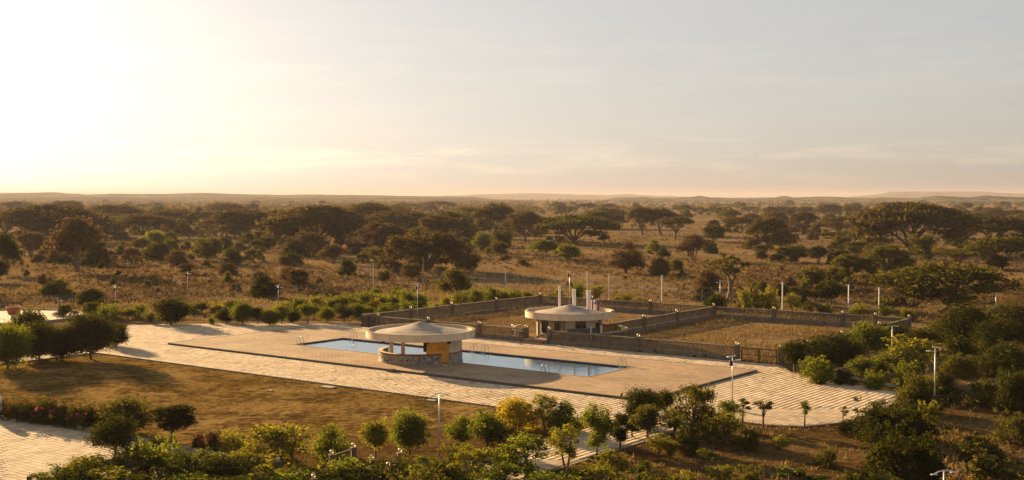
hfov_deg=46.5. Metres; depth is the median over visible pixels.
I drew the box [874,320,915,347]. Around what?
garden tree
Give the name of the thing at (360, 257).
domed acacia
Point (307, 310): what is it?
garden tree
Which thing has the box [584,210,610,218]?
umbrella acacia
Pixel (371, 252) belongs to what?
savanna tree
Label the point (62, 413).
garden shrub
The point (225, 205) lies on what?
umbrella acacia
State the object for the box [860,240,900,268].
savanna tree
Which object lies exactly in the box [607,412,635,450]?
column tree
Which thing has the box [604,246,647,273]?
savanna tree
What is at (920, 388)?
round bush
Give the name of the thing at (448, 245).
domed acacia
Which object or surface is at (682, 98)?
sky
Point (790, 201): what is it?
umbrella acacia
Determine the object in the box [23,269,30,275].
thorn scrub
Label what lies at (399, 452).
globe lamp
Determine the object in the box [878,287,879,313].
concrete pole
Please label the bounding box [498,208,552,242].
umbrella acacia
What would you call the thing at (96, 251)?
domed acacia
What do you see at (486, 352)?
pool coping
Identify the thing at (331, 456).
globe lamp
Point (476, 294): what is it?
garden shrub
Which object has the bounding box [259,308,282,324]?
garden tree
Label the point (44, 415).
garden shrub
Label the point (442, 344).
poolside bar
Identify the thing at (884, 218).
umbrella acacia
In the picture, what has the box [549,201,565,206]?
umbrella acacia
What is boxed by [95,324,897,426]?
terrace
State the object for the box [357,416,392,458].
garden tree
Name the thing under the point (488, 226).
domed acacia
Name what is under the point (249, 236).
round bush
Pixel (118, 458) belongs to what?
young tree
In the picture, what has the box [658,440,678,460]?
young tree
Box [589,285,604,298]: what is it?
young tree
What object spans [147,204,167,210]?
umbrella acacia
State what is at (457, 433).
garden tree
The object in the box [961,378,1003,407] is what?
round bush
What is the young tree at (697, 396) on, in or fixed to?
on the garden ground at (825, 434)
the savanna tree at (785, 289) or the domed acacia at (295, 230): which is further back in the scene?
the domed acacia at (295, 230)
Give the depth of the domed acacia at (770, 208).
822.07 m
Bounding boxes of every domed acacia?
[5,255,23,265]
[31,221,60,237]
[57,249,80,263]
[80,247,111,263]
[86,213,117,236]
[108,250,118,259]
[114,230,129,239]
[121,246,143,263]
[129,226,141,234]
[137,208,158,226]
[162,239,179,249]
[163,218,190,235]
[164,231,179,242]
[189,210,200,226]
[193,220,209,234]
[211,220,241,236]
[242,248,265,261]
[245,203,258,209]
[247,239,265,251]
[261,225,299,247]
[278,231,329,256]
[281,242,305,256]
[312,247,322,256]
[313,219,332,232]
[344,220,412,253]
[354,253,369,262]
[369,229,481,275]
[407,213,477,240]
[448,211,477,235]
[458,236,474,247]
[473,212,491,232]
[479,240,490,252]
[505,224,521,235]
[521,224,539,235]
[554,204,567,214]
[706,219,720,226]
[723,221,739,232]
[740,215,794,249]
[742,242,754,249]
[760,205,781,219]
[764,209,789,229]
[769,246,796,262]
[788,210,823,233]
[792,233,799,240]
[819,213,836,226]
[824,253,879,284]
[825,248,850,263]
[859,243,918,272]
[862,239,883,249]
[972,205,982,212]
[996,201,1012,208]
[1015,212,1023,218]
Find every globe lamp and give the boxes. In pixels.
[273,456,282,473]
[288,441,293,471]
[328,449,335,475]
[350,443,356,465]
[367,454,375,467]
[396,448,402,461]
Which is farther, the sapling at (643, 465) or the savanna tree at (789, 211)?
the savanna tree at (789, 211)
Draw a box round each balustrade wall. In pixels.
[361,295,539,326]
[375,313,528,340]
[539,292,710,313]
[546,326,740,360]
[609,307,713,333]
[711,303,905,326]
[777,315,911,365]
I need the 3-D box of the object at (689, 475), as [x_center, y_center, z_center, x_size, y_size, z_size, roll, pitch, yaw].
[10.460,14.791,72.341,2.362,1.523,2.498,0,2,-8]
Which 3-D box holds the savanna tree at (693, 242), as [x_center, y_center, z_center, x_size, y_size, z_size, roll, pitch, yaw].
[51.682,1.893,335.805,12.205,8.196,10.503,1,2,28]
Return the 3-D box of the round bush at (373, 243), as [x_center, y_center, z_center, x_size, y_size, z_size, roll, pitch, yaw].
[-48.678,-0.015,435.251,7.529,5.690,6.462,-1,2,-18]
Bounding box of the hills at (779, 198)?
[601,196,913,201]
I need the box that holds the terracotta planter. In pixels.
[5,306,20,314]
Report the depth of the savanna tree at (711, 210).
1235.56 m
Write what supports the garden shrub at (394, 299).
on the ground at (700, 221)
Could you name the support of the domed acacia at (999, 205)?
on the ground at (700, 221)
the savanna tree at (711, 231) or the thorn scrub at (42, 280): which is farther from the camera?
the savanna tree at (711, 231)
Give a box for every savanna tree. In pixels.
[0,229,24,261]
[0,259,14,277]
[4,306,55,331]
[15,230,48,256]
[30,253,47,266]
[40,212,106,271]
[72,288,107,302]
[77,239,107,259]
[98,252,109,259]
[128,237,153,250]
[140,230,167,242]
[171,209,193,223]
[178,262,194,273]
[187,235,224,259]
[193,206,203,211]
[254,230,263,240]
[258,235,278,250]
[267,208,279,214]
[278,265,295,281]
[284,267,309,291]
[289,245,303,254]
[317,243,349,263]
[335,239,346,246]
[367,247,383,258]
[375,269,390,282]
[401,262,423,280]
[464,247,474,253]
[469,232,493,246]
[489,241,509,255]
[491,228,513,248]
[499,254,512,262]
[524,238,559,258]
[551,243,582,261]
[597,234,611,242]
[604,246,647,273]
[672,232,714,260]
[678,208,693,217]
[700,224,726,242]
[707,205,715,213]
[714,206,721,213]
[753,244,768,251]
[767,253,784,262]
[771,283,792,299]
[782,208,796,217]
[785,244,809,261]
[787,286,811,304]
[799,264,827,289]
[805,245,830,263]
[808,279,854,307]
[832,232,852,249]
[841,204,857,216]
[843,240,868,255]
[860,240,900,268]
[891,257,905,267]
[907,231,936,259]
[949,238,964,247]
[964,236,988,258]
[984,253,1009,270]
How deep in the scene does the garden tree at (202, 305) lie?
182.51 m
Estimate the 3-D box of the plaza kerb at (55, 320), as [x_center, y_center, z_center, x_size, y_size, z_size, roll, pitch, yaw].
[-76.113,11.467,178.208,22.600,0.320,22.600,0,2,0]
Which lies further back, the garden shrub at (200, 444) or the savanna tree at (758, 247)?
the savanna tree at (758, 247)
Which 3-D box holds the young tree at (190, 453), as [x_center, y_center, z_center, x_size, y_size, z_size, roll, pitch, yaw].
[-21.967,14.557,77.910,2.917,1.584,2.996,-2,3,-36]
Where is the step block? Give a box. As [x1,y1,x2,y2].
[387,368,395,371]
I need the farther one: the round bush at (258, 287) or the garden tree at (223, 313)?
the round bush at (258, 287)
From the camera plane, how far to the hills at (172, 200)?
3431.74 m
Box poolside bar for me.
[366,321,474,365]
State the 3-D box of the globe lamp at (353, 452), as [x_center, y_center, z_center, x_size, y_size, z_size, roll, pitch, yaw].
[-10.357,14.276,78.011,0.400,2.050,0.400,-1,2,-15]
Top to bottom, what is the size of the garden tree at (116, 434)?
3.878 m
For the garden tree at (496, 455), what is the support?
on the garden ground at (825, 434)
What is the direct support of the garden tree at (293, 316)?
on the ground at (700, 221)
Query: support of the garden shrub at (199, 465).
on the garden ground at (271, 469)
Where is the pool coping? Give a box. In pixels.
[290,337,635,376]
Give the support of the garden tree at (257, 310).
on the ground at (700, 221)
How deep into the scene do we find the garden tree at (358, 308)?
176.05 m
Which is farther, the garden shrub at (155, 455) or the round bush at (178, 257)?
the round bush at (178, 257)
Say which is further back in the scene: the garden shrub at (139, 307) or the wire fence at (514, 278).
the wire fence at (514, 278)
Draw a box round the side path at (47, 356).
[0,351,88,363]
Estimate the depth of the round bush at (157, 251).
332.90 m
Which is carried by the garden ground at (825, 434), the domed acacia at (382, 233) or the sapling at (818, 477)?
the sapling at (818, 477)
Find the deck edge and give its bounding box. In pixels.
[168,327,757,400]
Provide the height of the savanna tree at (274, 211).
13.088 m
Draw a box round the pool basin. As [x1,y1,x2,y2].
[310,338,617,375]
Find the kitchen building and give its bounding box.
[525,286,614,339]
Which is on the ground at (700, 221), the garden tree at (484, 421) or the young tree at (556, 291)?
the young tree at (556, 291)
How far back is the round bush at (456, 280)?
223.68 m
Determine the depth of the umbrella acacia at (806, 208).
1054.90 m
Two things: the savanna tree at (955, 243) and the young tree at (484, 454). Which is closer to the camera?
the young tree at (484, 454)
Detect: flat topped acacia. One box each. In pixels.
[172,229,204,238]
[184,210,220,228]
[218,223,251,238]
[402,203,421,206]
[418,201,455,207]
[655,216,695,239]
[816,229,885,241]
[930,248,985,266]
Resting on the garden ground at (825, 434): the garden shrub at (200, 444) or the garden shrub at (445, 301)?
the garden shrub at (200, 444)
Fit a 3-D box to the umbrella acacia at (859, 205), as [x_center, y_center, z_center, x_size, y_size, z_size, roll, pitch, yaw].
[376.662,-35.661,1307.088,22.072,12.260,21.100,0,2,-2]
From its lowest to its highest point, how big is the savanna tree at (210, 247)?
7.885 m
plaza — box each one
[0,310,79,322]
[0,415,202,479]
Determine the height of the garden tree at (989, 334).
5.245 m
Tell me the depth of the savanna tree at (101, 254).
317.60 m
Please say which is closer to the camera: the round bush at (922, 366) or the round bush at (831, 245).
the round bush at (922, 366)
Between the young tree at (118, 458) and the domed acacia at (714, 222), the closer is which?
the young tree at (118, 458)
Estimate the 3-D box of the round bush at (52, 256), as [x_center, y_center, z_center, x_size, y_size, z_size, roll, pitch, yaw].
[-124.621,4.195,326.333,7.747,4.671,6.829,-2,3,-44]
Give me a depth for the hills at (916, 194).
9984.24 m
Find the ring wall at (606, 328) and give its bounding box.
[512,323,627,343]
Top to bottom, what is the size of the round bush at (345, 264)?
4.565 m
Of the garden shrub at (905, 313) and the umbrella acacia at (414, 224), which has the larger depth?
the umbrella acacia at (414, 224)
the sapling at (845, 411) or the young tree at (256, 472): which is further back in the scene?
the sapling at (845, 411)
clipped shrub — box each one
[307,422,352,460]
[492,392,541,432]
[543,397,584,433]
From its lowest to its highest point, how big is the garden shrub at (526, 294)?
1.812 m
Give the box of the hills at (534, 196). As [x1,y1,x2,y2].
[450,193,693,198]
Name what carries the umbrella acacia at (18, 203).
on the ground at (700, 221)
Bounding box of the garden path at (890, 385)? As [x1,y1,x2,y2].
[833,373,969,395]
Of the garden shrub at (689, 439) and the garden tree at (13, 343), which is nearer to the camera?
the garden shrub at (689, 439)
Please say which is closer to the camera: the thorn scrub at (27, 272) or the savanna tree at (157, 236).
the thorn scrub at (27, 272)
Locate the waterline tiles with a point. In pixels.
(569, 362)
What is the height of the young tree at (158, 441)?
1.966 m
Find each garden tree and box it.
[0,318,36,369]
[20,315,60,363]
[45,324,84,361]
[61,305,121,359]
[62,452,107,476]
[80,411,144,455]
[82,301,102,312]
[94,394,155,433]
[108,321,131,346]
[113,307,139,320]
[120,444,159,471]
[143,312,156,323]
[148,294,196,324]
[191,301,210,313]
[194,453,254,479]
[203,473,254,479]
[213,305,233,322]
[224,299,242,309]
[227,297,255,323]
[250,306,263,323]
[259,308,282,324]
[274,304,292,323]
[286,307,301,322]
[295,302,321,323]
[316,306,336,322]
[332,305,356,321]
[345,301,367,318]
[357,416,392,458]
[364,305,374,313]
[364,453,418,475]
[384,403,434,455]
[443,414,477,444]
[464,409,510,450]
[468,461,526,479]
[489,444,520,464]
[576,401,617,454]
[619,384,669,417]
[629,403,666,443]
[657,387,676,421]
[715,399,741,420]
[774,339,812,370]
[797,329,876,370]
[838,317,896,357]
[844,354,876,382]
[869,352,894,376]
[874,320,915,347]
[900,325,947,356]
[917,318,949,346]
[931,296,1005,343]
[965,314,1023,354]
[984,296,1023,343]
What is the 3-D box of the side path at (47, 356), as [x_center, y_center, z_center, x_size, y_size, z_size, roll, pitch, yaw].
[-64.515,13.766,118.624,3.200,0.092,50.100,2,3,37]
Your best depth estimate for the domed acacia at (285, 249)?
353.70 m
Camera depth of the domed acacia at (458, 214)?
530.71 m
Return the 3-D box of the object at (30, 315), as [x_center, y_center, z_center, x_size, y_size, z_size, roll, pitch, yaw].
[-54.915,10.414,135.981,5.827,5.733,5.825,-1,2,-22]
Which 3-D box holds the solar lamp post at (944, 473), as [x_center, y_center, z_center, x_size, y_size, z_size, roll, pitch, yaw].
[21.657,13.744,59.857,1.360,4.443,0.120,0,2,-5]
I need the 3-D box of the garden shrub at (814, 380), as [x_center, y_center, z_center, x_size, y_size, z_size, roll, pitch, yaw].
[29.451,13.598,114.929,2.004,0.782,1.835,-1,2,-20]
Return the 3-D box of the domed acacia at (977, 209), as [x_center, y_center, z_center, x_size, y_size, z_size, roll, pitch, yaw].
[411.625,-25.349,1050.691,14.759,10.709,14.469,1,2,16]
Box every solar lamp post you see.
[53,298,61,323]
[112,285,119,308]
[415,283,418,318]
[430,393,448,456]
[567,271,573,303]
[727,355,739,409]
[886,326,898,372]
[926,346,940,405]
[930,470,957,479]
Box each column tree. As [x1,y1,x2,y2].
[148,404,199,441]
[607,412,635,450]
[627,416,640,436]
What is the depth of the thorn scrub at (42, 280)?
238.90 m
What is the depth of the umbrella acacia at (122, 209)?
714.16 m
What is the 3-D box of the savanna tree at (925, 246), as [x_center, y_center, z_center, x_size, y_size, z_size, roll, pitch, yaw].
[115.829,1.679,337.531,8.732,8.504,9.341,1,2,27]
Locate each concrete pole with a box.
[781,282,784,308]
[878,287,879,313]
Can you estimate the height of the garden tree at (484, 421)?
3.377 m
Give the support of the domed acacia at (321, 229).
on the ground at (700, 221)
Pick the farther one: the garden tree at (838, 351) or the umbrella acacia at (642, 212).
the umbrella acacia at (642, 212)
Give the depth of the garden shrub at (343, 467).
71.10 m
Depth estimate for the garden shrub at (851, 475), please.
72.14 m
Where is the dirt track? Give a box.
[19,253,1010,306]
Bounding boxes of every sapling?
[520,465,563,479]
[586,456,601,466]
[624,461,655,479]
[664,416,690,444]
[696,448,719,471]
[697,428,724,451]
[730,397,750,424]
[752,400,773,428]
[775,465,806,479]
[800,401,811,427]
[803,474,832,479]
[840,406,848,419]
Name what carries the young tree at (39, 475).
on the ground at (700, 221)
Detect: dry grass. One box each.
[371,303,855,363]
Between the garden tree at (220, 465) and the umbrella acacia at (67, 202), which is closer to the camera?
the garden tree at (220, 465)
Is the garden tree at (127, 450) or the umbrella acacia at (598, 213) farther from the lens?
the umbrella acacia at (598, 213)
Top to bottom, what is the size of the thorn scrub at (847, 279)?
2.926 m
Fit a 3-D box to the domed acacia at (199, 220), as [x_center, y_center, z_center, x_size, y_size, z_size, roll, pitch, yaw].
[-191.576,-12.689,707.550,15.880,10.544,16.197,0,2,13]
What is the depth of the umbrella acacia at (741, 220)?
588.45 m
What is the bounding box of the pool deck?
[173,327,751,396]
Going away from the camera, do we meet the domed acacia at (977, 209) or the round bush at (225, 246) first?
the round bush at (225, 246)
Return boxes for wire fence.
[2,276,987,314]
[336,264,667,288]
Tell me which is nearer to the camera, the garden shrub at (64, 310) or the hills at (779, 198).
the garden shrub at (64, 310)
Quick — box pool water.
[304,339,621,373]
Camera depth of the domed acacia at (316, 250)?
354.11 m
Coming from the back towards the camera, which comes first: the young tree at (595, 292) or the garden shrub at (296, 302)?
the young tree at (595, 292)
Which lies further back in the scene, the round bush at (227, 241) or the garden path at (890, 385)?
the round bush at (227, 241)
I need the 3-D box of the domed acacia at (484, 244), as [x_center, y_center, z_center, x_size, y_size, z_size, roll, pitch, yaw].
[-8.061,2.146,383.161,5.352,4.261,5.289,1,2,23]
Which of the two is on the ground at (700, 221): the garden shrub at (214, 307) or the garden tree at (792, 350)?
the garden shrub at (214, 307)
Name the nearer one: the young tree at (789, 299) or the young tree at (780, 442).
the young tree at (780, 442)
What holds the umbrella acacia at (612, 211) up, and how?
on the ground at (700, 221)
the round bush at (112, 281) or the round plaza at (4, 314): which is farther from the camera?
the round bush at (112, 281)
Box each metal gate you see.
[361,315,375,327]
[741,347,776,364]
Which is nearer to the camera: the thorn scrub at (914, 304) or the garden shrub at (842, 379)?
the garden shrub at (842, 379)
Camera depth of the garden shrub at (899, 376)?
112.79 m
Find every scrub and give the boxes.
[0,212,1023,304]
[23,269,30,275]
[36,271,51,285]
[62,288,76,297]
[142,279,152,287]
[185,252,195,259]
[201,259,210,266]
[229,283,241,290]
[315,277,323,284]
[415,276,423,283]
[518,257,529,266]
[620,240,636,249]
[677,270,686,276]
[783,274,798,286]
[796,281,806,288]
[840,276,856,289]
[895,293,910,305]
[908,299,919,307]
[948,430,1013,464]
[960,449,1023,479]
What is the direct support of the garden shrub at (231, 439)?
on the garden ground at (825, 434)
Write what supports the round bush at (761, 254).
on the ground at (700, 221)
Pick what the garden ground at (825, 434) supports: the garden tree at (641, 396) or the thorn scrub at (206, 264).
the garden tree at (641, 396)
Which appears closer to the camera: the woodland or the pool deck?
the pool deck
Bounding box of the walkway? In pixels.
[460,417,690,479]
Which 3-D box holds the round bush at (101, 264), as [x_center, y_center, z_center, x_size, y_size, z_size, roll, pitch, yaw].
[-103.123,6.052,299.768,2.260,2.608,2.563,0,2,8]
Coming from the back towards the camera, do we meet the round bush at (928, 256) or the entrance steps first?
the round bush at (928, 256)
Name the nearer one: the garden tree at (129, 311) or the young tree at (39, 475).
the young tree at (39, 475)
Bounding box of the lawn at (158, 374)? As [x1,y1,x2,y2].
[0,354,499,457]
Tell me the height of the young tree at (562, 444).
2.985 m
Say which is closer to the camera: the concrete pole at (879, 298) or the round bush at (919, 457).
the round bush at (919, 457)
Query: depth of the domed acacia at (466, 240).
403.03 m
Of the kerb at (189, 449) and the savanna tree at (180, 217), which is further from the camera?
the savanna tree at (180, 217)
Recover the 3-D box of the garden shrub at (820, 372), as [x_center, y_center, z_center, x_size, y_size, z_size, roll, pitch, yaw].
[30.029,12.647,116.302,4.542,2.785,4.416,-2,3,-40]
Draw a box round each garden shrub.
[0,394,30,420]
[0,397,15,418]
[13,398,46,423]
[28,395,62,425]
[43,463,105,479]
[47,399,81,426]
[51,303,78,316]
[61,397,96,429]
[79,403,107,429]
[89,300,106,308]
[97,303,122,318]
[116,463,176,479]
[129,433,185,479]
[132,302,149,318]
[179,302,204,313]
[188,451,232,479]
[190,432,206,449]
[203,429,220,451]
[206,300,228,315]
[206,315,215,323]
[215,427,248,453]
[273,300,290,308]
[289,297,306,311]
[307,293,329,308]
[317,454,371,479]
[325,294,341,308]
[338,292,359,308]
[356,290,373,305]
[356,463,416,479]
[363,286,385,299]
[367,292,388,308]
[374,302,396,314]
[383,293,402,310]
[383,464,445,479]
[389,285,404,295]
[395,287,416,305]
[398,300,418,312]
[410,464,459,479]
[412,293,431,307]
[424,457,479,479]
[428,302,443,310]
[439,294,454,305]
[451,291,471,303]
[468,288,488,302]
[479,284,501,300]
[493,288,513,299]
[508,288,523,300]
[520,291,536,299]
[571,279,585,297]
[603,470,651,479]
[613,292,632,304]
[645,464,678,479]
[675,425,702,455]
[696,403,720,434]
[731,463,764,479]
[735,288,754,311]
[737,426,762,450]
[759,285,780,311]
[794,354,838,383]
[807,376,826,383]
[812,446,840,468]
[815,302,835,314]
[830,368,858,385]
[832,465,873,479]
[846,303,872,316]
[861,369,887,389]
[890,360,927,388]
[894,307,918,320]
[917,399,942,424]
[936,352,986,379]
[970,353,1001,377]
[987,407,1023,445]
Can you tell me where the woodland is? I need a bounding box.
[0,199,1023,214]
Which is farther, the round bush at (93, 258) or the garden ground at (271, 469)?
the round bush at (93, 258)
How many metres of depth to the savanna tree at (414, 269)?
255.69 m
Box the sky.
[0,0,1023,196]
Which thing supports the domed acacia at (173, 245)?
on the ground at (700, 221)
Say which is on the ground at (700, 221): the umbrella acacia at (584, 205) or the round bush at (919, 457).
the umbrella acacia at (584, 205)
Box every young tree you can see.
[26,462,77,479]
[80,465,140,479]
[92,448,152,479]
[137,437,172,451]
[158,446,216,479]
[160,452,194,468]
[161,471,212,479]
[226,443,270,472]
[232,464,280,479]
[242,422,319,472]
[263,462,330,479]
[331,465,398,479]
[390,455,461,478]
[436,442,476,468]
[451,445,498,475]
[451,472,497,479]
[485,427,516,449]
[497,428,551,474]
[524,391,558,428]
[525,470,585,479]
[545,422,581,466]
[552,288,564,296]
[565,460,624,479]
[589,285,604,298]
[595,447,631,477]
[631,298,647,303]
[645,433,672,455]
[658,408,690,434]
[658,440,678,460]
[666,380,718,449]
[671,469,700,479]
[704,411,745,442]
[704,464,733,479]
[748,293,764,311]
[768,433,790,455]
[783,292,802,312]
[803,300,817,311]
[870,473,900,479]
[874,305,896,315]
[882,334,941,369]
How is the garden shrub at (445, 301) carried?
on the ground at (700, 221)
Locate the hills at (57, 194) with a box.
[0,192,511,200]
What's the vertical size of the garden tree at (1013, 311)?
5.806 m
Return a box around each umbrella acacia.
[0,200,33,208]
[0,203,108,238]
[0,209,26,233]
[8,221,32,234]
[49,200,85,206]
[86,202,147,216]
[100,214,133,232]
[109,213,185,237]
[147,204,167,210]
[151,208,200,224]
[199,216,230,237]
[203,208,268,236]
[204,202,253,210]
[228,211,266,234]
[254,204,371,247]
[345,200,395,219]
[363,208,423,230]
[393,205,411,209]
[407,211,431,230]
[422,206,437,211]
[435,210,459,231]
[453,207,478,212]
[454,210,477,223]
[468,201,517,235]
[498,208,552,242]
[527,214,625,243]
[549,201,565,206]
[565,206,578,212]
[575,203,597,211]
[579,207,632,223]
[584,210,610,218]
[597,203,620,208]
[606,212,628,223]
[624,205,658,234]
[648,206,679,234]
[672,205,692,211]
[716,208,741,218]
[717,216,757,232]
[742,213,761,226]
[775,205,787,210]
[784,200,794,204]
[794,206,821,213]
[810,216,857,232]
[813,204,843,214]
[843,201,989,250]
[848,207,870,214]
[849,202,863,211]
[861,258,1023,314]
[891,224,909,235]
[959,201,974,209]
[959,235,1023,270]
[966,213,1023,238]
[968,212,984,216]
[981,208,1007,215]
[1005,208,1023,216]
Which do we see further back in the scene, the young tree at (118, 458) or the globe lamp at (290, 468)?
the globe lamp at (290, 468)
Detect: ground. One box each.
[0,197,1023,418]
[109,355,1023,479]
[211,465,328,479]
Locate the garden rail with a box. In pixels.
[335,449,352,462]
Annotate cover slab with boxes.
[319,385,336,388]
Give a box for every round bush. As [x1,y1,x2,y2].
[34,249,48,261]
[36,278,73,296]
[44,248,69,262]
[80,249,103,265]
[97,260,105,268]
[109,278,118,284]
[113,244,124,255]
[141,241,184,260]
[164,248,190,265]
[179,241,194,249]
[217,241,228,249]
[217,261,239,275]
[220,237,234,247]
[220,246,242,264]
[220,271,233,282]
[230,241,248,251]
[239,231,256,243]
[247,273,282,297]
[251,270,263,284]
[277,251,304,265]
[336,258,358,275]
[360,247,370,254]
[369,236,383,245]
[399,253,413,261]
[405,256,423,265]
[433,267,473,292]
[484,246,493,253]
[645,239,662,248]
[647,255,672,276]
[650,242,659,251]
[656,246,670,257]
[668,258,683,270]
[691,287,714,301]
[692,268,723,288]
[701,242,718,253]
[703,292,728,309]
[753,280,772,293]
[754,249,768,258]
[805,231,819,239]
[824,266,841,280]
[826,241,837,249]
[834,413,865,436]
[841,396,946,445]
[857,417,957,479]
[888,353,927,369]
[890,365,951,415]
[892,298,902,306]
[917,252,933,259]
[929,371,966,404]
[934,334,982,368]
[950,244,969,258]
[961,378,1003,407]
[978,336,1023,377]
[989,365,1023,414]
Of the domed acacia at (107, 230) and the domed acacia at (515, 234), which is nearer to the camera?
the domed acacia at (107, 230)
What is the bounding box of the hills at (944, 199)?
[890,196,1023,203]
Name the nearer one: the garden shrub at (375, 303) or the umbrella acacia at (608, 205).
the garden shrub at (375, 303)
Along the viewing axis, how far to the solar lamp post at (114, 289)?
181.26 m
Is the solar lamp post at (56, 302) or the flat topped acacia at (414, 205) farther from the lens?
the flat topped acacia at (414, 205)
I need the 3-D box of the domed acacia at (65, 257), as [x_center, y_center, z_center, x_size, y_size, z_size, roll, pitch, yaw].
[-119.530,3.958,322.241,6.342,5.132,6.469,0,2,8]
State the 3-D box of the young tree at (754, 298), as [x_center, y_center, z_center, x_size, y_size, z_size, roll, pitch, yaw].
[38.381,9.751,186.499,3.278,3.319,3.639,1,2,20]
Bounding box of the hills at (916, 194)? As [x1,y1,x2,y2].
[847,191,1023,197]
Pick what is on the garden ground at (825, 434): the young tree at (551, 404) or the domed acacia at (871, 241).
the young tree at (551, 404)
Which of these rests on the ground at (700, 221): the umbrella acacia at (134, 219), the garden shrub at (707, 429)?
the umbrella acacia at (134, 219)
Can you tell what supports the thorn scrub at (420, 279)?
on the ground at (700, 221)
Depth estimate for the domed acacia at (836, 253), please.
314.50 m
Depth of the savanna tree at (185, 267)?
275.52 m
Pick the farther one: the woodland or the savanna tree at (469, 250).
the woodland
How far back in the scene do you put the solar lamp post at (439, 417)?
83.07 m
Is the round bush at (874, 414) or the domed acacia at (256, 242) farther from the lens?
the domed acacia at (256, 242)
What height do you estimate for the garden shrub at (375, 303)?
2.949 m
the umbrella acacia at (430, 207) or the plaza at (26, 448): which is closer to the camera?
the plaza at (26, 448)
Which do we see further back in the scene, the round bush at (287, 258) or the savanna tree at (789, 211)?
the savanna tree at (789, 211)
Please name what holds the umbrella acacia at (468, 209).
on the ground at (700, 221)
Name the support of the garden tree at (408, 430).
on the garden ground at (825, 434)
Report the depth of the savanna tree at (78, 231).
284.84 m
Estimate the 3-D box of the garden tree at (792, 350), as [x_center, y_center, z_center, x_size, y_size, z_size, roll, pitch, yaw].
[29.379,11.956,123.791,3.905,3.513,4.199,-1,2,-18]
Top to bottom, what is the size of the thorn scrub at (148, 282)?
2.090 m
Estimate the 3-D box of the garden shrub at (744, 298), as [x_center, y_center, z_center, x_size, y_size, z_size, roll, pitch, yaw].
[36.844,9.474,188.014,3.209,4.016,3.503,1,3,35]
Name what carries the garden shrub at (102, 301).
on the ground at (700, 221)
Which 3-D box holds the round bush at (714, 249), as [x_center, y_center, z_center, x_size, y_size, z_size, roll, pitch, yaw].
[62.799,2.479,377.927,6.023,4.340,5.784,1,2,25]
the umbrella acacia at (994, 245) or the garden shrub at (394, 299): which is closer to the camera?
the garden shrub at (394, 299)
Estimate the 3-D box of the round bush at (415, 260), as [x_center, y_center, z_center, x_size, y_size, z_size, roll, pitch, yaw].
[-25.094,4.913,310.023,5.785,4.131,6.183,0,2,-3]
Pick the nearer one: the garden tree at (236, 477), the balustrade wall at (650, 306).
the garden tree at (236, 477)
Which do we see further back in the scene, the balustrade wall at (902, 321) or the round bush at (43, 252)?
the round bush at (43, 252)
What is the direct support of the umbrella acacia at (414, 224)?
on the ground at (700, 221)
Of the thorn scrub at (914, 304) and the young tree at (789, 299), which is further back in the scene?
the thorn scrub at (914, 304)
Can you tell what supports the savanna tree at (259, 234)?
on the ground at (700, 221)
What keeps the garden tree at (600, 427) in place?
on the garden ground at (825, 434)
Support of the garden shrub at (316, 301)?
on the ground at (700, 221)
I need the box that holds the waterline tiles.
[296,338,627,368]
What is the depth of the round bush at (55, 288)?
212.78 m
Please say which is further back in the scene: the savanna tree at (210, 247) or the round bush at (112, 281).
the savanna tree at (210, 247)
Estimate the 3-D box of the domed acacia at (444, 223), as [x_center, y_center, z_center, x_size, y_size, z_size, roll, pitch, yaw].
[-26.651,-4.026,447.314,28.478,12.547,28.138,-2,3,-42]
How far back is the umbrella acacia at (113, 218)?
532.00 m
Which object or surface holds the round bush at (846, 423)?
on the garden ground at (825, 434)
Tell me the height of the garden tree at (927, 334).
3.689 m
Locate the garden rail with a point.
(343, 452)
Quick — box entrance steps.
[521,338,546,344]
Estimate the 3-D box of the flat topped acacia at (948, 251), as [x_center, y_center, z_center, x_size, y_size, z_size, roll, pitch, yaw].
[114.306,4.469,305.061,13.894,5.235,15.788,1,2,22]
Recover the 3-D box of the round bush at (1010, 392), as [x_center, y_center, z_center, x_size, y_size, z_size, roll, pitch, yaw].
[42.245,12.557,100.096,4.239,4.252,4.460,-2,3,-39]
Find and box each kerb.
[0,309,82,324]
[1,353,95,364]
[3,413,241,458]
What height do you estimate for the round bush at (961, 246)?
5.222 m
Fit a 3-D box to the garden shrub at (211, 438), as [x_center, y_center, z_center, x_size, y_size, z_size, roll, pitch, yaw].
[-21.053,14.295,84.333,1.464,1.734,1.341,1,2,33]
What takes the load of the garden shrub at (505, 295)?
on the ground at (700, 221)
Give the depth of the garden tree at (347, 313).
171.72 m
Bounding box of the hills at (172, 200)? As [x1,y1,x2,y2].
[0,197,488,202]

